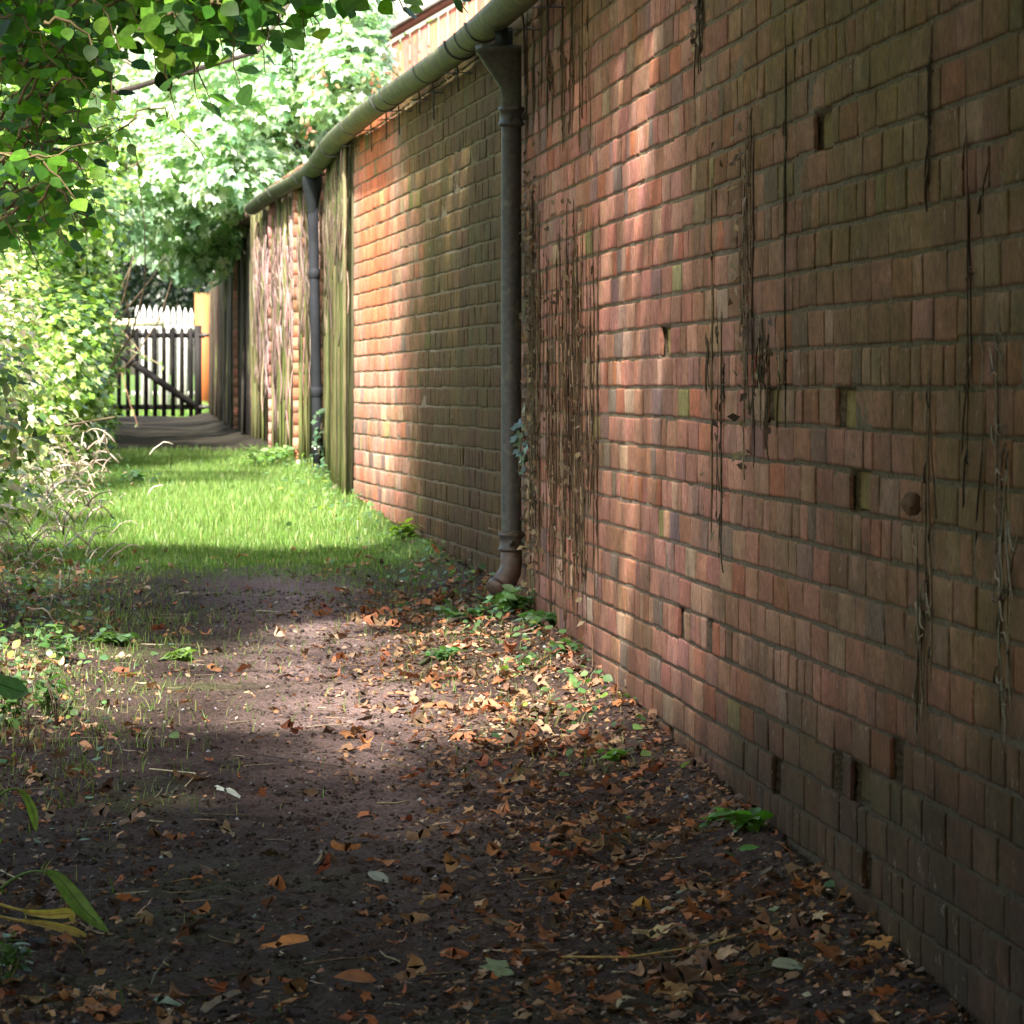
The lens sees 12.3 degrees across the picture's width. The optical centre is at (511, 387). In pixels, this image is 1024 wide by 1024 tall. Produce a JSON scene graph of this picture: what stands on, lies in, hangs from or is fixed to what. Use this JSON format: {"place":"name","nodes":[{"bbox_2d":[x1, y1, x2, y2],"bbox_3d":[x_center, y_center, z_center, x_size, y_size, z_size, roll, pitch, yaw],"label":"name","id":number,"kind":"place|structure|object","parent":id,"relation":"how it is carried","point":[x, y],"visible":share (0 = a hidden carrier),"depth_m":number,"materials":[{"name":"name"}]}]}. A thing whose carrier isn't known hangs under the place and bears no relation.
{"place":"outdoors","nodes":[
{"label":"outdoors","id":0,"kind":"place"},
{"bbox_2d":[0,0,485,374],"label":"sky","id":1,"kind":"structure","parent":0,"point":[397,7],"materials":[{"name":"white"}]},
{"bbox_2d":[0,375,970,1023],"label":"ground","id":2,"kind":"structure","parent":0,"point":[206,431],"depth_m":10.03,"materials":[{"name":"soil"}]},
{"bbox_2d":[0,673,28,699],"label":"drooping leaf","id":3,"kind":"object","parent":2,"relation":"on","point":[12,688],"visible":1,"depth_m":11.00,"materials":[{"name":"green plant"}]},
{"bbox_2d":[0,932,35,981],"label":"weed","id":4,"kind":"object","parent":2,"relation":"on","point":[12,950],"visible":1,"depth_m":8.03,"materials":[{"name":"green plant"}]},
{"bbox_2d":[0,666,36,728],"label":"weed","id":5,"kind":"object","parent":2,"relation":"on","point":[9,703],"visible":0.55,"depth_m":12.09,"materials":[{"name":"green plant"}]},
{"bbox_2d":[0,787,37,831],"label":"drooping leaf","id":6,"kind":"object","parent":2,"relation":"on","point":[31,808],"visible":1,"depth_m":9.40,"materials":[{"name":"green plant"}]},
{"bbox_2d":[18,706,36,752],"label":"dry stalk","id":7,"kind":"object","parent":2,"relation":"on","point":[28,729],"visible":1,"depth_m":11.58,"materials":[{"name":"plant"}]},
{"bbox_2d":[0,903,74,922],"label":"drooping leaf","id":8,"kind":"object","parent":2,"relation":"on","point":[60,913],"visible":0.99,"depth_m":8.60,"materials":[{"name":"plant"}]},
{"bbox_2d":[0,915,86,936],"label":"drooping leaf","id":9,"kind":"object","parent":2,"relation":"on","point":[71,930],"visible":1,"depth_m":8.50,"materials":[{"name":"plant"}]},
{"bbox_2d":[13,182,92,448],"bbox_3d":[-3.852,-1.257,29.994,2.417,4.115,8.710,0,0,-5],"label":"shrub bank","id":10,"kind":"object","parent":2,"relation":"on","point":[76,309],"depth_m":30.25,"materials":[{"name":"green plant"}]},
{"bbox_2d":[0,870,109,932],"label":"drooping leaf","id":11,"kind":"object","parent":2,"relation":"on","point":[76,900],"visible":1,"depth_m":8.50,"materials":[{"name":"green plant"}]},
{"bbox_2d":[29,669,80,716],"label":"weed","id":12,"kind":"object","parent":2,"relation":"on","point":[45,705],"visible":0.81,"depth_m":12.36,"materials":[{"name":"green plant"}]},
{"bbox_2d":[24,624,85,661],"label":"weed","id":13,"kind":"object","parent":2,"relation":"on","point":[63,647],"visible":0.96,"depth_m":14.08,"materials":[{"name":"green plant"}]},
{"bbox_2d":[45,672,75,726],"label":"dry stalk","id":14,"kind":"object","parent":2,"relation":"on","point":[56,718],"visible":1,"depth_m":12.09,"materials":[{"name":"plant"}]},
{"bbox_2d":[0,240,171,620],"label":"bramble hedge","id":15,"kind":"object","parent":2,"relation":"on","point":[19,433],"visible":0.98,"depth_m":20.06,"materials":[{"name":"green plant"}]},
{"bbox_2d":[0,1,172,461],"bbox_3d":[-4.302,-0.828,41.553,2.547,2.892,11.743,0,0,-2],"label":"ivy hedge","id":16,"kind":"object","parent":2,"relation":"on","point":[127,260],"visible":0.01,"depth_m":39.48,"materials":[{"name":"green plant"}]},
{"bbox_2d":[111,322,149,360],"bbox_3d":[-3.247,-0.419,39.996,0.401,0.401,0.073,0,0,8],"label":"bramble cane","id":17,"kind":"object","parent":16,"relation":"attached to","point":[145,358],"visible":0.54,"depth_m":40.00,"materials":[{"name":"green plant"}]},
{"bbox_2d":[114,343,163,371],"bbox_3d":[-3.107,-0.252,39.498,0.475,0.259,0.085,0,0,0],"label":"bramble cane","id":18,"kind":"object","parent":16,"relation":"attached to","point":[143,357],"visible":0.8,"depth_m":39.50,"materials":[{"name":"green plant"}]},
{"bbox_2d":[89,630,140,646],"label":"weed","id":19,"kind":"object","parent":2,"relation":"on","point":[119,638],"visible":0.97,"depth_m":14.58,"materials":[{"name":"green plant"}]},
{"bbox_2d":[109,322,138,427],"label":"bramble cane","id":20,"kind":"object","parent":2,"relation":"on","point":[130,396],"visible":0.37,"depth_m":41.00,"materials":[{"name":"brown plant"}]},
{"bbox_2d":[111,318,165,403],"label":"field fence","id":21,"kind":"object","parent":2,"relation":"on","point":[150,322],"visible":0.31,"depth_m":50.50,"materials":[{"name":"white wood"}]},
{"bbox_2d":[116,469,162,485],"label":"weed","id":22,"kind":"object","parent":2,"relation":"on","point":[135,474],"visible":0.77,"depth_m":25.73,"materials":[{"name":"green plant"}]},
{"bbox_2d":[0,4,289,101],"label":"overhanging tree","id":23,"kind":"object","parent":2,"relation":"on","point":[141,85],"visible":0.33,"depth_m":32.73,"materials":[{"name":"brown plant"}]},
{"bbox_2d":[95,231,213,402],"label":"yew tree","id":24,"kind":"object","parent":2,"relation":"on","point":[183,298],"visible":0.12,"depth_m":57.92,"materials":[{"name":"green plant"}]},
{"bbox_2d":[132,304,193,403],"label":"picket fence","id":25,"kind":"object","parent":2,"relation":"on","point":[178,327],"visible":0.49,"depth_m":54.00,"materials":[{"name":"white paint"}]},
{"bbox_2d":[153,996,181,1006],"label":"fallen leaf","id":26,"kind":"object","parent":2,"relation":"on","point":[161,999],"visible":0.95,"depth_m":7.78,"materials":[{"name":"grey plant"}]},
{"bbox_2d":[149,768,195,786],"bbox_3d":[-0.759,0.892,10.908,0.069,0.016,0.357,0,0,-17],"label":"dry straw","id":27,"kind":"object","parent":2,"relation":"on","point":[172,771],"visible":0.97,"depth_m":10.99,"materials":[{"name":"beige plant"}]},
{"bbox_2d":[160,646,197,661],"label":"weed","id":28,"kind":"object","parent":2,"relation":"on","point":[181,654],"visible":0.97,"depth_m":14.19,"materials":[{"name":"green plant"}]},
{"bbox_2d":[194,293,208,403],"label":"timber post","id":29,"kind":"object","parent":2,"relation":"on","point":[202,309],"visible":0.5,"depth_m":52.00,"materials":[{"name":"wood"}]},
{"bbox_2d":[216,785,239,797],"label":"fallen leaf","id":30,"kind":"object","parent":2,"relation":"on","point":[232,792],"visible":1,"depth_m":10.55,"materials":[{"name":"white plant"}]},
{"bbox_2d":[209,212,250,435],"bbox_3d":[-0.910,-0.135,40.709,3.174,2.270,14.501,0,0,-5],"label":"timber lean to","id":31,"kind":"object","parent":2,"relation":"on","point":[229,352],"visible":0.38,"depth_m":37.00,"materials":[{"name":"wood"}]},
{"bbox_2d":[0,0,470,268],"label":"hazel tree","id":32,"kind":"object","parent":2,"relation":"on","point":[67,53],"visible":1,"depth_m":14.40,"materials":[{"name":"green plant"}]},
{"bbox_2d":[0,400,477,600],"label":"grass","id":33,"kind":"structure","parent":2,"relation":"on","point":[215,480],"depth_m":21.50,"materials":[{"name":"green plant"}]},
{"bbox_2d":[45,9,432,290],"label":"tree","id":34,"kind":"object","parent":2,"relation":"on","point":[118,68],"visible":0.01,"depth_m":69.56,"materials":[{"name":"green plant"}]},
{"bbox_2d":[104,0,401,294],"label":"sycamore tree","id":35,"kind":"object","parent":2,"relation":"on","point":[193,202],"visible":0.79,"depth_m":34.79,"materials":[{"name":"green plant"}]},
{"bbox_2d":[300,118,315,146],"bbox_3d":[-1.455,-1.826,33.913,0.121,0.220,0.127,0,0,0],"label":"seed bunch","id":36,"kind":"object","parent":35,"relation":"hanging from","point":[308,130],"visible":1,"depth_m":33.93,"materials":[{"name":"beige plant"}]},
{"bbox_2d":[311,60,339,94],"bbox_3d":[-1.334,-2.202,33.793,0.207,0.259,0.110,0,0,-14],"label":"seed bunch","id":37,"kind":"object","parent":35,"relation":"hanging from","point":[325,84],"visible":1,"depth_m":33.78,"materials":[{"name":"beige plant"}]},
{"bbox_2d":[362,71,381,92],"bbox_3d":[-0.989,-2.168,33.714,0.146,0.161,0.097,0,0,0],"label":"seed bunch","id":38,"kind":"object","parent":35,"relation":"hanging from","point":[372,79],"visible":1,"depth_m":33.70,"materials":[{"name":"beige plant"}]},
{"bbox_2d":[239,443,297,465],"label":"weed","id":39,"kind":"object","parent":2,"relation":"on","point":[254,451],"visible":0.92,"depth_m":28.50,"materials":[{"name":"green plant"}]},
{"bbox_2d":[258,934,308,949],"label":"fallen leaf","id":40,"kind":"object","parent":2,"relation":"on","point":[287,939],"visible":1,"depth_m":8.39,"materials":[{"name":"orange plant"}]},
{"bbox_2d":[252,753,341,766],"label":"dark twig","id":41,"kind":"object","parent":2,"relation":"on","point":[292,759],"visible":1,"depth_m":11.24,"materials":[{"name":"brown wood"}]},
{"bbox_2d":[0,563,665,1023],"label":"sparse grass","id":42,"kind":"structure","parent":2,"relation":"on","point":[126,617],"depth_m":13.93,"materials":[{"name":"green plant"}]},
{"bbox_2d":[331,839,360,850],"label":"fallen leaf","id":43,"kind":"object","parent":2,"relation":"on","point":[340,846],"visible":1,"depth_m":9.76,"materials":[{"name":"orange plant"}]},
{"bbox_2d":[334,969,376,982],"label":"fallen leaf","id":44,"kind":"object","parent":2,"relation":"on","point":[357,975],"visible":1,"depth_m":8.00,"materials":[{"name":"brown plant"}]},
{"bbox_2d":[357,811,377,816],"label":"fallen leaf","id":45,"kind":"object","parent":2,"relation":"on","point":[362,813],"visible":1,"depth_m":10.36,"materials":[{"name":"orange plant"}]},
{"bbox_2d":[368,871,388,882],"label":"fallen leaf","id":46,"kind":"object","parent":2,"relation":"on","point":[377,875],"visible":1,"depth_m":9.26,"materials":[{"name":"grey plant"}]},
{"bbox_2d":[389,518,417,538],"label":"weed","id":47,"kind":"object","parent":2,"relation":"on","point":[407,528],"visible":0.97,"depth_m":19.58,"materials":[{"name":"green plant"}]},
{"bbox_2d":[0,443,834,935],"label":"ground cover","id":48,"kind":"object","parent":2,"relation":"on","point":[176,733],"visible":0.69,"depth_m":15.21,"materials":[{"name":"green plant"}]},
{"bbox_2d":[411,654,432,668],"bbox_3d":[-0.251,0.803,14.009,0.015,0.031,0.515,0,0,8],"label":"fallen stick","id":49,"kind":"object","parent":2,"relation":"on","point":[422,662],"visible":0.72,"depth_m":13.93,"materials":[{"name":"beige wood"}]},
{"bbox_2d":[380,0,490,80],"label":"boarded gable","id":50,"kind":"structure","parent":2,"relation":"on","point":[406,22],"depth_m":39.00,"materials":[{"name":"white paint"}]},
{"bbox_2d":[0,583,876,1023],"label":"twig litter","id":51,"kind":"object","parent":2,"relation":"on","point":[334,821],"visible":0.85,"depth_m":9.41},
{"bbox_2d":[418,646,466,660],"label":"weed","id":52,"kind":"object","parent":2,"relation":"on","point":[441,652],"visible":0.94,"depth_m":14.08,"materials":[{"name":"green plant"}]},
{"bbox_2d":[433,605,481,622],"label":"nettle plant","id":53,"kind":"object","parent":2,"relation":"on","point":[449,612],"visible":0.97,"depth_m":15.65,"materials":[{"name":"green plant"}]},
{"bbox_2d":[448,603,499,622],"bbox_3d":[-0.110,0.741,15.703,0.022,0.057,0.426,0,0,25],"label":"fallen stick","id":54,"kind":"object","parent":2,"relation":"on","point":[454,620],"visible":0.73,"depth_m":15.60,"materials":[{"name":"brown wood"}]},
{"bbox_2d":[0,539,966,1023],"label":"leaf litter","id":55,"kind":"object","parent":2,"relation":"on","point":[708,963],"visible":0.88,"depth_m":9.68,"materials":[{"name":"brown plant"}]},
{"bbox_2d":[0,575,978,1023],"bbox_3d":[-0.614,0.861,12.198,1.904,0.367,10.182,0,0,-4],"label":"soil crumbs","id":56,"kind":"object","parent":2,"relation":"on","point":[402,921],"visible":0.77,"depth_m":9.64,"materials":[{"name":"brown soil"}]},
{"bbox_2d":[478,957,513,976],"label":"fallen leaf","id":57,"kind":"object","parent":2,"relation":"on","point":[498,968],"visible":1,"depth_m":8.11,"materials":[{"name":"green plant"}]},
{"bbox_2d":[482,584,535,614],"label":"nettle plant","id":58,"kind":"object","parent":2,"relation":"on","point":[507,599],"visible":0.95,"depth_m":15.46,"materials":[{"name":"green plant"}]},
{"bbox_2d":[512,609,556,628],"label":"nettle plant","id":59,"kind":"object","parent":2,"relation":"on","point":[550,618],"visible":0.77,"depth_m":14.73,"materials":[{"name":"green plant"}]},
{"bbox_2d":[553,634,583,654],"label":"nettle plant","id":60,"kind":"object","parent":2,"relation":"on","point":[573,648],"visible":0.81,"depth_m":13.82,"materials":[{"name":"green plant"}]},
{"bbox_2d":[571,837,592,844],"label":"fallen leaf","id":61,"kind":"object","parent":2,"relation":"on","point":[578,839],"visible":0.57,"depth_m":9.79,"materials":[{"name":"brown plant"}]},
{"bbox_2d":[600,748,627,761],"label":"seedling","id":62,"kind":"object","parent":2,"relation":"on","point":[613,755],"visible":0.95,"depth_m":11.24,"materials":[{"name":"green plant"}]},
{"bbox_2d":[250,0,1023,1023],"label":"brick outbuilding","id":63,"kind":"structure","parent":2,"relation":"on","point":[772,668],"depth_m":9.75,"materials":[{"name":"brick"}]},
{"bbox_2d":[252,207,293,438],"bbox_3d":[-1.560,-0.391,30.995,0.048,1.513,4.419,0,0,-7],"label":"dead creeper","id":64,"kind":"object","parent":63,"relation":"attached to","point":[288,302],"visible":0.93,"depth_m":30.63,"materials":[{"name":"brown plant"}]},
{"bbox_2d":[293,190,319,404],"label":"dead creeper","id":65,"kind":"object","parent":63,"relation":"attached to","point":[303,275],"visible":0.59,"depth_m":28.20,"materials":[{"name":"brown plant"}]},
{"bbox_2d":[303,176,322,473],"bbox_3d":[-1.124,-0.335,26.900,0.121,1.721,0.112,0,0,0],"label":"downpipe","id":66,"kind":"object","parent":63,"relation":"attached to","point":[312,188],"visible":0.9,"depth_m":26.87,"materials":[{"name":"grey metal"}]},
{"bbox_2d":[311,408,324,456],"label":"ivy sprig","id":67,"kind":"object","parent":63,"relation":"attached to","point":[313,422],"visible":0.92,"depth_m":26.78,"materials":[{"name":"green plant"}]},
{"bbox_2d":[313,458,325,473],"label":"ivy sprig","id":68,"kind":"object","parent":63,"relation":"attached to","point":[323,463],"visible":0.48,"depth_m":26.69,"materials":[{"name":"green plant"}]},
{"bbox_2d":[322,148,348,346],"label":"dead creeper","id":69,"kind":"object","parent":63,"relation":"attached to","point":[325,230],"visible":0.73,"depth_m":24.86,"materials":[{"name":"brown plant"}]},
{"bbox_2d":[243,0,564,214],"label":"gutter","id":70,"kind":"object","parent":63,"relation":"attached to","point":[480,27],"visible":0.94,"depth_m":18.96,"materials":[{"name":"paint"}]},
{"bbox_2d":[475,27,526,597],"bbox_3d":[-0.032,-0.246,15.880,0.180,1.908,0.166,0,0,0],"label":"downpipe","id":71,"kind":"object","parent":63,"relation":"attached to","point":[501,59],"visible":0.94,"depth_m":15.85,"materials":[{"name":"metal"}]},
{"bbox_2d":[488,528,524,533],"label":"dry twig","id":72,"kind":"object","parent":71,"relation":"on","point":[501,531],"visible":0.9,"depth_m":15.79,"materials":[{"name":"brown wood"}]},
{"bbox_2d":[509,404,528,474],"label":"ivy sprig","id":73,"kind":"object","parent":63,"relation":"attached to","point":[519,444],"visible":0.96,"depth_m":15.70,"materials":[{"name":"green plant"}]},
{"bbox_2d":[517,165,541,605],"bbox_3d":[0.061,-0.008,15.496,0.069,1.455,0.645,0,0,-4],"label":"dead creeper","id":74,"kind":"object","parent":63,"relation":"attached to","point":[530,359],"visible":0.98,"depth_m":15.48,"materials":[{"name":"brown plant"}]},
{"bbox_2d":[523,0,590,156],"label":"dead creeper","id":75,"kind":"object","parent":63,"relation":"attached to","point":[572,77],"visible":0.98,"depth_m":14.44,"materials":[{"name":"brown plant"}]},
{"bbox_2d":[532,198,599,665],"bbox_3d":[0.147,0.113,14.418,0.054,1.464,2.422,0,0,-5],"label":"dead creeper","id":76,"kind":"object","parent":63,"relation":"attached to","point":[572,445],"visible":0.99,"depth_m":14.19,"materials":[{"name":"brown plant"}]},
{"bbox_2d":[686,0,705,98],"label":"dead creeper","id":77,"kind":"object","parent":63,"relation":"attached to","point":[697,41],"visible":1,"depth_m":10.91,"materials":[{"name":"brown plant"}]},
{"bbox_2d":[700,115,725,572],"bbox_3d":[0.450,-0.095,10.630,0.033,1.039,0.467,0,0,-5],"label":"dead creeper","id":78,"kind":"object","parent":63,"relation":"attached to","point":[713,422],"visible":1,"depth_m":10.60,"materials":[{"name":"brown plant"}]},
{"bbox_2d":[727,106,755,479],"bbox_3d":[0.484,-0.202,10.090,0.062,0.795,0.388,0,0,0],"label":"dead creeper","id":79,"kind":"object","parent":63,"relation":"attached to","point":[745,264],"visible":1,"depth_m":10.05,"materials":[{"name":"brown plant"}]},
{"bbox_2d":[754,316,781,460],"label":"dead creeper","id":80,"kind":"object","parent":63,"relation":"attached to","point":[759,375],"visible":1,"depth_m":9.77,"materials":[{"name":"brown plant"}]},
{"bbox_2d":[782,37,787,427],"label":"dead creeper","id":81,"kind":"object","parent":63,"relation":"attached to","point":[784,128],"visible":1,"depth_m":9.46,"materials":[{"name":"brown plant"}]},
{"bbox_2d":[900,492,920,516],"bbox_3d":[0.652,0.191,7.783,0.034,0.042,0.055,0,0,0],"label":"snail","id":82,"kind":"object","parent":63,"relation":"attached to","point":[910,504],"visible":1,"depth_m":7.77,"materials":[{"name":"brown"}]},
{"bbox_2d":[912,361,936,785],"bbox_3d":[0.674,0.318,7.792,0.016,0.741,0.335,0,0,-2],"label":"dead creeper","id":83,"kind":"object","parent":63,"relation":"attached to","point":[921,614],"visible":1,"depth_m":7.77,"materials":[{"name":"brown plant"}]},
{"bbox_2d":[922,43,933,210],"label":"dead creeper","id":84,"kind":"object","parent":63,"relation":"attached to","point":[927,114],"visible":1,"depth_m":7.75,"materials":[{"name":"brown plant"}]},
{"bbox_2d":[961,97,988,546],"bbox_3d":[0.712,-0.106,7.340,0.016,0.708,0.314,0,0,-3],"label":"dead creeper","id":85,"kind":"object","parent":63,"relation":"attached to","point":[969,357],"visible":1,"depth_m":7.38,"materials":[{"name":"brown plant"}]},
{"bbox_2d":[989,311,1018,761],"bbox_3d":[0.730,0.202,7.075,0.018,0.712,0.356,0,0,0],"label":"dead creeper","id":86,"kind":"object","parent":63,"relation":"attached to","point":[1007,586],"visible":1,"depth_m":7.09,"materials":[{"name":"brown plant"}]},
{"bbox_2d":[632,896,651,911],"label":"fallen leaf","id":87,"kind":"object","parent":2,"relation":"on","point":[642,901],"visible":1,"depth_m":8.87,"materials":[{"name":"brown plant"}]},
{"bbox_2d":[632,922,674,937],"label":"fallen leaf","id":88,"kind":"object","parent":2,"relation":"on","point":[652,933],"visible":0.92,"depth_m":8.52,"materials":[{"name":"beige plant"}]},
{"bbox_2d":[561,921,778,957],"bbox_3d":[0.292,0.969,8.319,0.476,0.037,0.043,0,0,-35],"label":"dry straw","id":89,"kind":"object","parent":2,"relation":"on","point":[646,954],"visible":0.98,"depth_m":8.27,"materials":[{"name":"brown plant"}]},
{"bbox_2d":[652,981,692,1001],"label":"fallen leaf","id":90,"kind":"object","parent":2,"relation":"on","point":[674,989],"visible":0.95,"depth_m":7.84,"materials":[{"name":"brown plant"}]},
{"bbox_2d":[699,806,731,827],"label":"seedling","id":91,"kind":"object","parent":2,"relation":"on","point":[710,817],"visible":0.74,"depth_m":9.86,"materials":[{"name":"green plant"}]},
{"bbox_2d":[715,889,732,897],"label":"fallen leaf","id":92,"kind":"object","parent":2,"relation":"on","point":[721,891],"visible":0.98,"depth_m":8.94,"materials":[{"name":"brown plant"}]},
{"bbox_2d":[712,807,773,832],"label":"weed","id":93,"kind":"object","parent":2,"relation":"on","point":[741,818],"visible":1,"depth_m":9.65,"materials":[{"name":"green plant"}]},
{"bbox_2d":[739,844,759,849],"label":"fallen leaf","id":94,"kind":"object","parent":2,"relation":"on","point":[746,847],"visible":1,"depth_m":9.39,"materials":[{"name":"green plant"}]},
{"bbox_2d":[772,957,806,968],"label":"fallen leaf","id":95,"kind":"object","parent":2,"relation":"on","point":[783,962],"visible":1,"depth_m":8.06,"materials":[{"name":"grey plant"}]},
{"bbox_2d":[802,937,843,957],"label":"fallen leaf","id":96,"kind":"object","parent":2,"relation":"on","point":[825,950],"visible":1,"depth_m":8.00,"materials":[{"name":"brown plant"}]},
{"bbox_2d":[862,934,892,951],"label":"fallen leaf","id":97,"kind":"object","parent":2,"relation":"on","point":[880,943],"visible":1,"depth_m":8.06,"materials":[{"name":"brown plant"}]},
{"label":"gate post","id":98,"kind":"object","parent":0,"visible":0},
{"bbox_2d":[99,325,208,415],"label":"picket gate","id":99,"kind":"structure","parent":98,"relation":"attached to","point":[196,405],"depth_m":48.00,"materials":[{"name":"paint"}]}
]}

